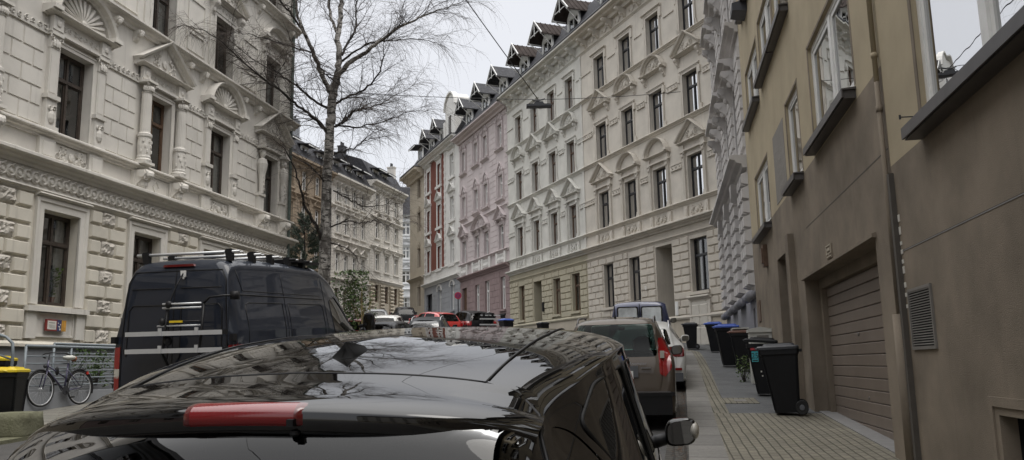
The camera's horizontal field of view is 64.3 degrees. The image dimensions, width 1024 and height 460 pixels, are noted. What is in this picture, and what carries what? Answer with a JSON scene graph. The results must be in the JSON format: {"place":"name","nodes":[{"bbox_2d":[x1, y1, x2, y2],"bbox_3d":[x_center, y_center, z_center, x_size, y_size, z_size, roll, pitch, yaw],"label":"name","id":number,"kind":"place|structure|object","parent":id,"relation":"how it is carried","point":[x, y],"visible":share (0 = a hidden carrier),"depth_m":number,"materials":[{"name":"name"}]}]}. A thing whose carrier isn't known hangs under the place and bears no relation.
{"place":"outdoors","nodes":[
{"label":"outdoors","id":0,"kind":"place"},
{"bbox_2d":[41,401,93,424],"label":"pavement","id":1,"kind":"structure","parent":0,"point":[49,415],"depth_m":15.84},
{"bbox_2d":[0,334,14,366],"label":"stair handrail","id":2,"kind":"object","parent":1,"relation":"on","point":[12,349],"visible":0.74,"depth_m":15.31,"materials":[{"name":"grey metal"}]},
{"bbox_2d":[0,356,17,366],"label":"wheelie bin","id":3,"kind":"object","parent":1,"relation":"on","point":[4,362],"visible":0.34,"depth_m":15.52,"materials":[{"name":"plastic"}]},
{"bbox_2d":[0,367,30,411],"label":"wheelie bin","id":4,"kind":"object","parent":1,"relation":"on","point":[14,381],"visible":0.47,"depth_m":12.78,"materials":[{"name":"plastic"}]},
{"bbox_2d":[27,352,92,406],"bbox_3d":[-9.231,3.048,16.669,0.604,1.075,1.751,-6,-11,29],"label":"bicycle","id":5,"kind":"object","parent":1,"relation":"on","point":[52,378],"visible":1,"depth_m":16.66,"materials":[{"name":"metal"}]},
{"bbox_2d":[24,389,112,410],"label":"wall","id":6,"kind":"structure","parent":1,"relation":"on","point":[59,399],"depth_m":16.63,"materials":[{"name":"grey concrete"}]},
{"bbox_2d":[23,344,114,390],"bbox_3d":[-8.326,3.836,22.154,0.060,1.160,12.951,-3,-10,10],"label":"railing","id":7,"kind":"object","parent":6,"relation":"on","point":[54,346],"visible":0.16,"depth_m":17.11,"materials":[{"name":"grey metal"}]},
{"bbox_2d":[290,212,319,269],"bbox_3d":[-8.025,2.049,31.310,1.938,5.687,1.901,-1,-9,0],"label":"pine tree","id":8,"kind":"object","parent":1,"relation":"on","point":[299,238],"visible":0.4,"depth_m":31.40,"materials":[{"name":"green plant"}]},
{"bbox_2d":[330,269,377,328],"bbox_3d":[-6.544,3.356,33.557,2.168,3.468,1.989,-1,-9,0],"label":"laurel bush","id":9,"kind":"object","parent":1,"relation":"on","point":[355,298],"visible":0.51,"depth_m":33.40,"materials":[{"name":"green plant"}]},
{"bbox_2d":[351,286,373,328],"bbox_3d":[-5.927,3.268,32.316,0.947,2.099,0.423,-2,-10,6],"label":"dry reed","id":10,"kind":"object","parent":1,"relation":"on","point":[361,304],"visible":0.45,"depth_m":32.40,"materials":[{"name":"plant"}]},
{"bbox_2d":[348,318,376,330],"bbox_3d":[-6.466,4.456,34.840,2.120,1.420,3.912,-1,-5,0],"label":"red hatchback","id":11,"kind":"object","parent":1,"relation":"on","point":[356,324],"visible":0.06,"depth_m":33.29,"materials":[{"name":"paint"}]},
{"bbox_2d":[0,415,666,459],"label":"road","id":12,"kind":"structure","parent":0,"point":[656,425],"depth_m":11.62,"materials":[{"name":"grey asphalt"}]},
{"bbox_2d":[0,436,28,444],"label":"kerb","id":13,"kind":"structure","parent":12,"relation":"on","point":[5,440],"depth_m":11.89,"materials":[{"name":"stone"}]},
{"bbox_2d":[0,411,43,437],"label":"stone block","id":14,"kind":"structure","parent":13,"relation":"on","point":[20,423],"depth_m":12.08,"materials":[{"name":"beige stone"}]},
{"bbox_2d":[111,248,374,390],"bbox_3d":[-4.462,1.974,15.019,2.500,2.785,6.198,-3,-6,10],"label":"roof van","id":15,"kind":"object","parent":12,"relation":"on","point":[286,297],"visible":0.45,"depth_m":12.33,"materials":[{"name":"paint"}]},
{"bbox_2d":[123,270,239,365],"bbox_3d":[-4.842,1.299,11.936,1.652,1.459,0.348,-3,-10,10],"label":"bicycle rack","id":16,"kind":"object","parent":15,"relation":"attached to","point":[167,340],"visible":0.94,"depth_m":11.84,"materials":[{"name":"metal"}]},
{"bbox_2d":[7,327,698,459],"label":"black car","id":17,"kind":"object","parent":12,"relation":"on","point":[474,393],"visible":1,"depth_m":2.08,"materials":[{"name":"paint"}]},
{"bbox_2d":[362,308,387,315],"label":"silver suv","id":18,"kind":"object","parent":12,"relation":"on","point":[381,311],"visible":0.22,"depth_m":49.76,"materials":[{"name":"paint"}]},
{"bbox_2d":[359,321,410,330],"bbox_3d":[-4.268,3.897,28.538,2.120,1.440,4.112,-2,-5,6],"label":"car","id":19,"kind":"object","parent":12,"relation":"on","point":[379,325],"visible":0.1,"depth_m":27.18,"materials":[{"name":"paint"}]},
{"bbox_2d":[375,315,403,320],"bbox_3d":[-5.811,4.716,38.246,2.120,1.450,4.112,-1,-5,0],"label":"white hatchback","id":20,"kind":"object","parent":12,"relation":"on","point":[387,318],"visible":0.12,"depth_m":36.85,"materials":[{"name":"paint"}]},
{"bbox_2d":[389,307,417,322],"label":"black suv","id":21,"kind":"object","parent":12,"relation":"on","point":[405,313],"visible":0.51,"depth_m":59.97,"materials":[{"name":"paint"}]},
{"bbox_2d":[409,316,456,327],"bbox_3d":[-3.369,4.263,33.533,2.180,1.491,4.512,-1,-4,0],"label":"dark estate","id":22,"kind":"object","parent":12,"relation":"on","point":[418,322],"visible":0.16,"depth_m":31.78,"materials":[{"name":"grey paint"}]},
{"bbox_2d":[411,321,438,327],"bbox_3d":[-3.379,3.726,31.685,1.129,0.375,0.476,-1,-4,0],"label":"rear window","id":23,"kind":"structure","parent":22,"relation":"in","point":[415,324],"depth_m":31.64,"materials":[{"name":"glass"}]},
{"bbox_2d":[408,312,462,326],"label":"red car","id":24,"kind":"object","parent":12,"relation":"on","point":[452,319],"visible":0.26,"depth_m":43.62,"materials":[{"name":"paint"}]},
{"bbox_2d":[455,310,496,326],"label":"black car","id":25,"kind":"object","parent":12,"relation":"on","point":[470,318],"visible":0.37,"depth_m":43.72,"materials":[{"name":"paint"}]},
{"bbox_2d":[480,312,507,326],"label":"rack","id":26,"kind":"object","parent":25,"relation":"attached to","point":[489,316],"visible":0.85,"depth_m":43.37,"materials":[{"name":"metal"}]},
{"bbox_2d":[498,318,513,326],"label":"wheelie bin","id":27,"kind":"object","parent":12,"relation":"on","point":[505,322],"visible":0.4,"depth_m":40.07,"materials":[{"name":"plastic"}]},
{"bbox_2d":[536,322,548,327],"bbox_3d":[1.518,4.965,40.008,0.584,0.889,0.481,4,-11,-30],"label":"wheelie bin","id":28,"kind":"object","parent":12,"relation":"on","point":[542,324],"visible":0.46,"depth_m":39.88,"materials":[{"name":"plastic"}]},
{"bbox_2d":[574,304,682,423],"bbox_3d":[1.889,2.209,13.952,2.060,1.877,4.240,-3,-7,10],"label":"taupe car","id":29,"kind":"object","parent":12,"relation":"on","point":[653,372],"visible":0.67,"depth_m":12.08,"materials":[{"name":"paint"}]},
{"bbox_2d":[610,301,675,326],"bbox_3d":[4.191,3.257,26.142,2.190,1.940,4.662,-3,-6,10],"label":"blue van","id":30,"kind":"object","parent":12,"relation":"on","point":[651,309],"visible":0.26,"depth_m":24.01,"materials":[{"name":"paint"}]},
{"bbox_2d":[624,320,688,387],"bbox_3d":[3.304,2.962,20.038,2.120,1.479,4.630,-3,-5,10],"label":"white car","id":31,"kind":"object","parent":12,"relation":"on","point":[671,337],"visible":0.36,"depth_m":17.99,"materials":[{"name":"paint"}]},
{"bbox_2d":[665,386,688,459],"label":"gutter","id":32,"kind":"object","parent":12,"relation":"on","point":[674,454],"visible":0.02,"depth_m":10.14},
{"bbox_2d":[685,350,728,459],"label":"kerb","id":33,"kind":"structure","parent":12,"relation":"on","point":[708,444],"depth_m":12.91,"materials":[{"name":"stone"}]},
{"bbox_2d":[293,0,592,186],"label":"sky","id":34,"kind":"structure","parent":0,"point":[519,15],"materials":[{"name":"white"}]},
{"bbox_2d":[466,0,537,98],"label":"overhead wire","id":35,"kind":"object","parent":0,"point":[500,47],"visible":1,"depth_m":23.31,"materials":[{"name":"black metal"}]},
{"bbox_2d":[685,349,728,412],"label":"pavement","id":36,"kind":"structure","parent":0,"point":[718,405],"depth_m":18.10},
{"bbox_2d":[683,343,878,412],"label":"pavement","id":37,"kind":"structure","parent":0,"point":[729,384],"depth_m":18.06,"materials":[{"name":"concrete"}]},
{"bbox_2d":[681,322,699,348],"bbox_3d":[6.920,4.109,31.623,0.677,1.030,0.558,-3,-10,14],"label":"wheelie bin","id":38,"kind":"object","parent":37,"relation":"on","point":[690,329],"visible":0.96,"depth_m":31.40,"materials":[{"name":"plastic"}]},
{"bbox_2d":[703,322,721,351],"bbox_3d":[7.391,3.916,29.812,0.727,1.106,0.599,-3,-10,14],"label":"wheelie bin","id":39,"kind":"object","parent":37,"relation":"on","point":[712,338],"visible":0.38,"depth_m":29.59,"materials":[{"name":"plastic"}]},
{"bbox_2d":[712,324,740,365],"bbox_3d":[6.069,3.249,22.953,0.784,1.193,0.646,-3,-10,10],"label":"wheelie bin","id":40,"kind":"object","parent":37,"relation":"on","point":[724,341],"visible":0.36,"depth_m":22.71,"materials":[{"name":"plastic"}]},
{"bbox_2d":[727,327,749,369],"bbox_3d":[6.072,3.153,21.527,0.713,1.123,0.587,-3,-10,14],"label":"wheelie bin","id":41,"kind":"object","parent":37,"relation":"on","point":[738,336],"visible":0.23,"depth_m":21.32,"materials":[{"name":"plastic"}]},
{"bbox_2d":[721,398,759,403],"bbox_3d":[4.303,3.238,15.405,0.640,0.096,1.000,-3,-10,10],"label":"inspection cover","id":42,"kind":"object","parent":37,"relation":"on","point":[739,400],"visible":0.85,"depth_m":15.24,"materials":[{"name":"concrete"}]},
{"bbox_2d":[735,355,750,381],"bbox_3d":[5.385,3.223,18.980,0.346,0.649,0.419,-9,-12,38],"label":"weed","id":43,"kind":"object","parent":37,"relation":"on","point":[744,370],"visible":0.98,"depth_m":18.97,"materials":[{"name":"green plant"}]},
{"bbox_2d":[746,327,771,383],"bbox_3d":[5.693,2.856,18.604,0.560,1.270,0.400,-3,-10,10],"label":"utility cabinet","id":44,"kind":"object","parent":37,"relation":"on","point":[764,332],"visible":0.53,"depth_m":18.52,"materials":[{"name":"metal"}]},
{"bbox_2d":[743,337,777,393],"bbox_3d":[5.077,2.749,16.475,0.738,1.165,0.610,-4,-10,17],"label":"wheelie bin","id":45,"kind":"object","parent":37,"relation":"on","point":[760,380],"visible":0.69,"depth_m":16.27,"materials":[{"name":"plastic"}]},
{"bbox_2d":[713,413,898,459],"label":"pavement","id":46,"kind":"structure","parent":0,"point":[780,436],"depth_m":10.26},
{"bbox_2d":[754,343,808,414],"bbox_3d":[4.385,2.418,13.263,0.748,1.138,0.616,-6,-11,18],"label":"wheelie bin","id":47,"kind":"object","parent":46,"relation":"on","point":[780,364],"visible":1,"depth_m":13.02,"materials":[{"name":"plastic"}]},
{"bbox_3d":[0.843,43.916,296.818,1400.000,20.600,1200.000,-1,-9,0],"label":"ground","id":48,"kind":"structure","parent":0,"visible":0},
{"bbox_2d":[0,0,302,392],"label":"ornate townhouse","id":49,"kind":"structure","parent":48,"relation":"on","point":[120,150],"depth_m":20.53,"materials":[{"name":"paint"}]},
{"bbox_2d":[37,213,70,306],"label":"window","id":50,"kind":"structure","parent":49,"relation":"in","point":[56,229],"depth_m":18.90,"materials":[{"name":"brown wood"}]},
{"bbox_2d":[44,319,65,331],"bbox_3d":[-10.131,2.118,18.090,0.046,0.250,0.610,-3,-10,10],"label":"notice board","id":51,"kind":"object","parent":49,"relation":"attached to","point":[54,325],"visible":1,"depth_m":18.04,"materials":[{"name":"paper"}]},
{"bbox_2d":[48,268,63,302],"bbox_3d":[-10.496,1.278,18.677,0.429,0.823,0.200,-1,-9,0],"label":"potted plant","id":52,"kind":"object","parent":49,"relation":"on","point":[51,299],"visible":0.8,"depth_m":18.66,"materials":[{"name":"green plant"}]},
{"bbox_2d":[55,53,84,139],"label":"window","id":53,"kind":"structure","parent":49,"relation":"in","point":[71,72],"depth_m":19.64,"materials":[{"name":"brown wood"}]},
{"bbox_2d":[64,235,151,306],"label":"window","id":54,"kind":"structure","parent":49,"relation":"in","point":[141,245],"depth_m":22.02,"materials":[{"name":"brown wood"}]},
{"bbox_2d":[79,96,163,170],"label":"window","id":55,"kind":"structure","parent":49,"relation":"in","point":[158,109],"depth_m":22.94,"materials":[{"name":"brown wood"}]},
{"bbox_2d":[153,0,168,35],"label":"window","id":56,"kind":"structure","parent":49,"relation":"in","point":[160,26],"depth_m":23.38,"materials":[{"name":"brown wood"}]},
{"bbox_2d":[161,131,222,193],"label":"window","id":57,"kind":"structure","parent":49,"relation":"in","point":[216,154],"depth_m":25.92,"materials":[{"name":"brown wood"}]},
{"bbox_2d":[168,17,226,74],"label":"window","id":58,"kind":"structure","parent":49,"relation":"in","point":[217,58],"depth_m":26.55,"materials":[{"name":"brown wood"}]},
{"bbox_2d":[221,155,271,212],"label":"window","id":59,"kind":"structure","parent":49,"relation":"in","point":[267,199],"depth_m":29.23,"materials":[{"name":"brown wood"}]},
{"bbox_2d":[266,60,273,105],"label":"window","id":60,"kind":"structure","parent":49,"relation":"in","point":[269,91],"depth_m":29.79,"materials":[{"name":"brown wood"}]},
{"bbox_2d":[293,87,538,99],"bbox_3d":[-3.778,-4.773,28.332,10.187,2.140,0.020,-5,-10,25],"label":"overhead wire","id":61,"kind":"object","parent":49,"relation":"attached to","point":[421,96],"visible":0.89,"depth_m":27.93,"materials":[{"name":"black metal"}]},
{"bbox_2d":[526,98,550,108],"bbox_3d":[0.852,-4.060,26.020,0.791,0.302,0.294,-1,-9,0],"label":"street lamp","id":62,"kind":"object","parent":61,"relation":"hanging from","point":[538,104],"visible":1,"depth_m":25.92,"materials":[{"name":"grey plastic"}]},
{"bbox_2d":[545,92,674,99],"bbox_3d":[3.355,-4.491,27.198,5.484,0.941,0.020,3,-10,-23],"label":"overhead wire","id":63,"kind":"object","parent":61,"relation":"attached to","point":[614,96],"visible":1,"depth_m":27.22,"materials":[{"name":"black metal"}]},
{"bbox_2d":[290,116,337,283],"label":"distant townhouse","id":64,"kind":"structure","parent":48,"relation":"on","point":[314,205],"depth_m":69.91,"materials":[{"name":"brown paint"}]},
{"bbox_2d":[150,0,509,319],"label":"birch tree","id":65,"kind":"object","parent":48,"relation":"on","point":[326,243],"visible":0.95,"depth_m":29.90,"materials":[{"name":"brown plant"}]},
{"bbox_2d":[319,141,375,317],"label":"distant townhouse","id":66,"kind":"structure","parent":48,"relation":"on","point":[359,249],"depth_m":77.27,"materials":[{"name":"beige paint"}]},
{"bbox_2d":[334,151,408,314],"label":"distant townhouse","id":67,"kind":"structure","parent":48,"relation":"on","point":[385,264],"depth_m":85.05,"materials":[{"name":"beige paint"}]},
{"bbox_2d":[401,187,409,306],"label":"closing house","id":68,"kind":"structure","parent":48,"relation":"on","point":[406,261],"depth_m":119.11,"materials":[{"name":"paint"}]},
{"bbox_2d":[403,271,409,282],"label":"window","id":69,"kind":"structure","parent":68,"relation":"in","point":[406,274],"depth_m":118.58,"materials":[{"name":"white glass"}]},
{"bbox_2d":[403,247,409,257],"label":"window","id":70,"kind":"structure","parent":68,"relation":"in","point":[406,250],"depth_m":119.16,"materials":[{"name":"white glass"}]},
{"bbox_2d":[399,144,428,314],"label":"sand townhouse","id":71,"kind":"structure","parent":48,"relation":"on","point":[415,281],"depth_m":77.05,"materials":[{"name":"beige paint"}]},
{"bbox_2d":[416,91,468,313],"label":"red white townhouse","id":72,"kind":"structure","parent":48,"relation":"on","point":[440,286],"depth_m":69.47,"materials":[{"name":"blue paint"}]},
{"bbox_2d":[450,65,518,326],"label":"pink townhouse","id":73,"kind":"structure","parent":48,"relation":"on","point":[479,139],"depth_m":59.62,"materials":[{"name":"paint"}]},
{"bbox_2d":[487,281,489,311],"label":"window","id":74,"kind":"structure","parent":73,"relation":"in","point":[488,301],"depth_m":58.76,"materials":[{"name":"grey glass"}]},
{"bbox_2d":[496,0,688,329],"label":"white olive townhouse","id":75,"kind":"structure","parent":48,"relation":"on","point":[547,273],"depth_m":49.29,"materials":[{"name":"paint"}]},
{"bbox_2d":[522,286,524,319],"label":"window","id":76,"kind":"structure","parent":75,"relation":"in","point":[523,289],"depth_m":52.72,"materials":[{"name":"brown wood"}]},
{"bbox_2d":[535,163,552,190],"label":"window","id":77,"kind":"structure","parent":75,"relation":"in","point":[536,165],"depth_m":51.61,"materials":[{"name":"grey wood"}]},
{"bbox_2d":[536,221,554,249],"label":"window","id":78,"kind":"structure","parent":75,"relation":"in","point":[537,223],"depth_m":50.99,"materials":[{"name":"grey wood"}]},
{"bbox_2d":[550,92,568,120],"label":"window","id":79,"kind":"structure","parent":75,"relation":"in","point":[552,95],"depth_m":49.82,"materials":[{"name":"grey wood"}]},
{"bbox_2d":[552,153,570,181],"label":"window","id":80,"kind":"structure","parent":75,"relation":"in","point":[553,155],"depth_m":49.19,"materials":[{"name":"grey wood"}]},
{"bbox_2d":[554,213,572,243],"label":"window","id":81,"kind":"structure","parent":75,"relation":"in","point":[555,215],"depth_m":48.59,"materials":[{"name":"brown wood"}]},
{"bbox_2d":[556,279,575,313],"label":"window","id":82,"kind":"structure","parent":75,"relation":"in","point":[557,280],"depth_m":47.79,"materials":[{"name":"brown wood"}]},
{"bbox_2d":[568,79,572,108],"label":"window","id":83,"kind":"structure","parent":75,"relation":"in","point":[570,81],"depth_m":47.53,"materials":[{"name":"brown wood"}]},
{"bbox_2d":[570,142,574,172],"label":"window","id":84,"kind":"structure","parent":75,"relation":"in","point":[572,144],"depth_m":46.89,"materials":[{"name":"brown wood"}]},
{"bbox_2d":[572,205,576,237],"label":"window","id":85,"kind":"structure","parent":75,"relation":"in","point":[573,207],"depth_m":46.29,"materials":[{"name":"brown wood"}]},
{"bbox_2d":[575,273,580,310],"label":"window","id":86,"kind":"structure","parent":75,"relation":"in","point":[577,276],"depth_m":45.65,"materials":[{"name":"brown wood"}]},
{"bbox_2d":[567,0,726,344],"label":"cream townhouse","id":87,"kind":"structure","parent":48,"relation":"on","point":[655,226],"depth_m":38.59,"materials":[{"name":"paint"}]},
{"bbox_2d":[597,55,622,88],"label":"window","id":88,"kind":"structure","parent":87,"relation":"in","point":[600,72],"depth_m":44.12,"materials":[{"name":"grey glass"}]},
{"bbox_2d":[600,123,625,157],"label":"window","id":89,"kind":"structure","parent":87,"relation":"in","point":[603,149],"depth_m":43.49,"materials":[{"name":"grey glass"}]},
{"bbox_2d":[602,192,629,227],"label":"window","id":90,"kind":"structure","parent":87,"relation":"in","point":[605,198],"depth_m":42.88,"materials":[{"name":"grey glass"}]},
{"bbox_2d":[607,264,633,306],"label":"window","id":91,"kind":"structure","parent":87,"relation":"in","point":[609,267],"depth_m":42.00,"materials":[{"name":"grey glass"}]},
{"bbox_2d":[622,36,650,71],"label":"window","id":92,"kind":"structure","parent":87,"relation":"in","point":[625,43],"depth_m":41.60,"materials":[{"name":"grey glass"}]},
{"bbox_2d":[632,257,640,300],"bbox_3d":[6.126,2.377,39.415,0.453,2.150,0.977,-1,-9,-2],"label":"window","id":93,"kind":"structure","parent":87,"relation":"in","point":[636,262],"depth_m":39.60,"materials":[{"name":"grey glass"}]},
{"bbox_2d":[625,108,654,144],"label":"window","id":94,"kind":"structure","parent":87,"relation":"in","point":[628,114],"depth_m":40.96,"materials":[{"name":"grey glass"}]},
{"bbox_2d":[628,180,657,217],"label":"window","id":95,"kind":"structure","parent":87,"relation":"in","point":[631,185],"depth_m":40.34,"materials":[{"name":"grey glass"}]},
{"bbox_2d":[649,12,683,52],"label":"window","id":96,"kind":"structure","parent":87,"relation":"in","point":[653,23],"depth_m":39.13,"materials":[{"name":"black glass"}]},
{"bbox_2d":[653,91,687,129],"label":"window","id":97,"kind":"structure","parent":87,"relation":"in","point":[657,98],"depth_m":38.51,"materials":[{"name":"grey glass"}]},
{"bbox_2d":[657,168,692,208],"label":"window","id":98,"kind":"structure","parent":87,"relation":"in","point":[661,174],"depth_m":37.87,"materials":[{"name":"grey glass"}]},
{"bbox_2d":[682,0,693,29],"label":"window","id":99,"kind":"structure","parent":87,"relation":"in","point":[687,8],"depth_m":36.54,"materials":[{"name":"glass"}]},
{"bbox_2d":[686,70,698,113],"bbox_3d":[7.999,-6.005,35.703,0.498,1.950,1.089,-1,-9,-1],"label":"window","id":100,"kind":"structure","parent":87,"relation":"in","point":[691,79],"depth_m":35.91,"materials":[{"name":"glass"}]},
{"bbox_2d":[691,152,703,196],"bbox_3d":[8.069,-2.356,35.094,0.498,1.950,1.089,-1,-9,-1],"label":"window","id":101,"kind":"structure","parent":87,"relation":"in","point":[696,160],"depth_m":35.28,"materials":[{"name":"grey glass"}]},
{"bbox_2d":[691,300,708,344],"bbox_3d":[7.919,3.991,34.012,0.135,2.020,1.260,3,-10,-22],"label":"basement door","id":102,"kind":"structure","parent":87,"relation":"in","point":[701,307],"depth_m":33.96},
{"bbox_2d":[694,236,709,290],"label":"window","id":103,"kind":"structure","parent":87,"relation":"in","point":[700,244],"depth_m":35.01,"materials":[{"name":"grey glass"}]},
{"bbox_2d":[700,0,757,328],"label":"pale rusticated house","id":104,"kind":"structure","parent":48,"relation":"on","point":[730,219],"depth_m":25.17,"materials":[{"name":"grey paint"}]},
{"bbox_2d":[730,0,913,459],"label":"yellow brown house","id":105,"kind":"structure","parent":48,"relation":"on","point":[814,127],"depth_m":12.25,"materials":[{"name":"paint"}]},
{"bbox_2d":[747,46,758,103],"bbox_3d":[5.935,-3.565,19.915,0.496,1.360,2.475,-1,-9,1],"label":"window","id":106,"kind":"structure","parent":105,"relation":"in","point":[751,75],"depth_m":20.33,"materials":[{"name":"white glass"}]},
{"bbox_2d":[757,160,770,226],"bbox_3d":[5.889,-0.738,18.895,0.496,1.450,2.475,-1,-9,1],"label":"window","id":107,"kind":"structure","parent":105,"relation":"in","point":[762,181],"depth_m":18.95,"materials":[{"name":"white glass"}]},
{"bbox_2d":[759,0,770,53],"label":"window","id":108,"kind":"structure","parent":105,"relation":"in","point":[765,22],"depth_m":17.61,"materials":[{"name":"white glass"}]},
{"bbox_2d":[788,90,802,171],"bbox_3d":[4.994,-1.639,14.212,0.273,1.520,1.331,-1,-9,1],"label":"window","id":109,"kind":"structure","parent":105,"relation":"in","point":[793,106],"depth_m":14.52,"materials":[{"name":"white glass"}]},
{"bbox_2d":[811,0,854,125],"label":"window","id":110,"kind":"structure","parent":105,"relation":"in","point":[831,57],"depth_m":11.09,"materials":[{"name":"white glass"}]},
{"bbox_2d":[826,265,893,439],"bbox_3d":[4.853,1.787,11.180,0.080,2.364,4.450,-3,-10,10],"label":"garage door","id":111,"kind":"structure","parent":105,"relation":"in","point":[854,303],"depth_m":11.34,"materials":[{"name":"metal"}]},
{"bbox_2d":[874,0,1023,459],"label":"yellow brown house","id":112,"kind":"structure","parent":48,"relation":"on","point":[952,71],"depth_m":6.56,"materials":[{"name":"paint"}]},
{"bbox_2d":[916,0,1023,101],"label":"window","id":113,"kind":"structure","parent":112,"relation":"in","point":[951,32],"depth_m":6.71,"materials":[{"name":"glass"}]},
{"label":"front garden","id":114,"kind":"structure","parent":0,"visible":0},
{"bbox_2d":[50,342,115,391],"bbox_3d":[-8.800,3.909,22.992,0.060,1.190,11.426,-3,-10,10],"label":"railing","id":115,"kind":"object","parent":114,"relation":"on","point":[81,344],"visible":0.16,"depth_m":18.31,"materials":[{"name":"grey metal"}]},
{"bbox_2d":[71,349,112,384],"bbox_3d":[-9.489,3.095,18.523,1.011,0.867,0.839,-1,-9,0],"label":"garden bush","id":116,"kind":"object","parent":114,"relation":"on","point":[96,366],"visible":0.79,"depth_m":18.36,"materials":[{"name":"green plant"}]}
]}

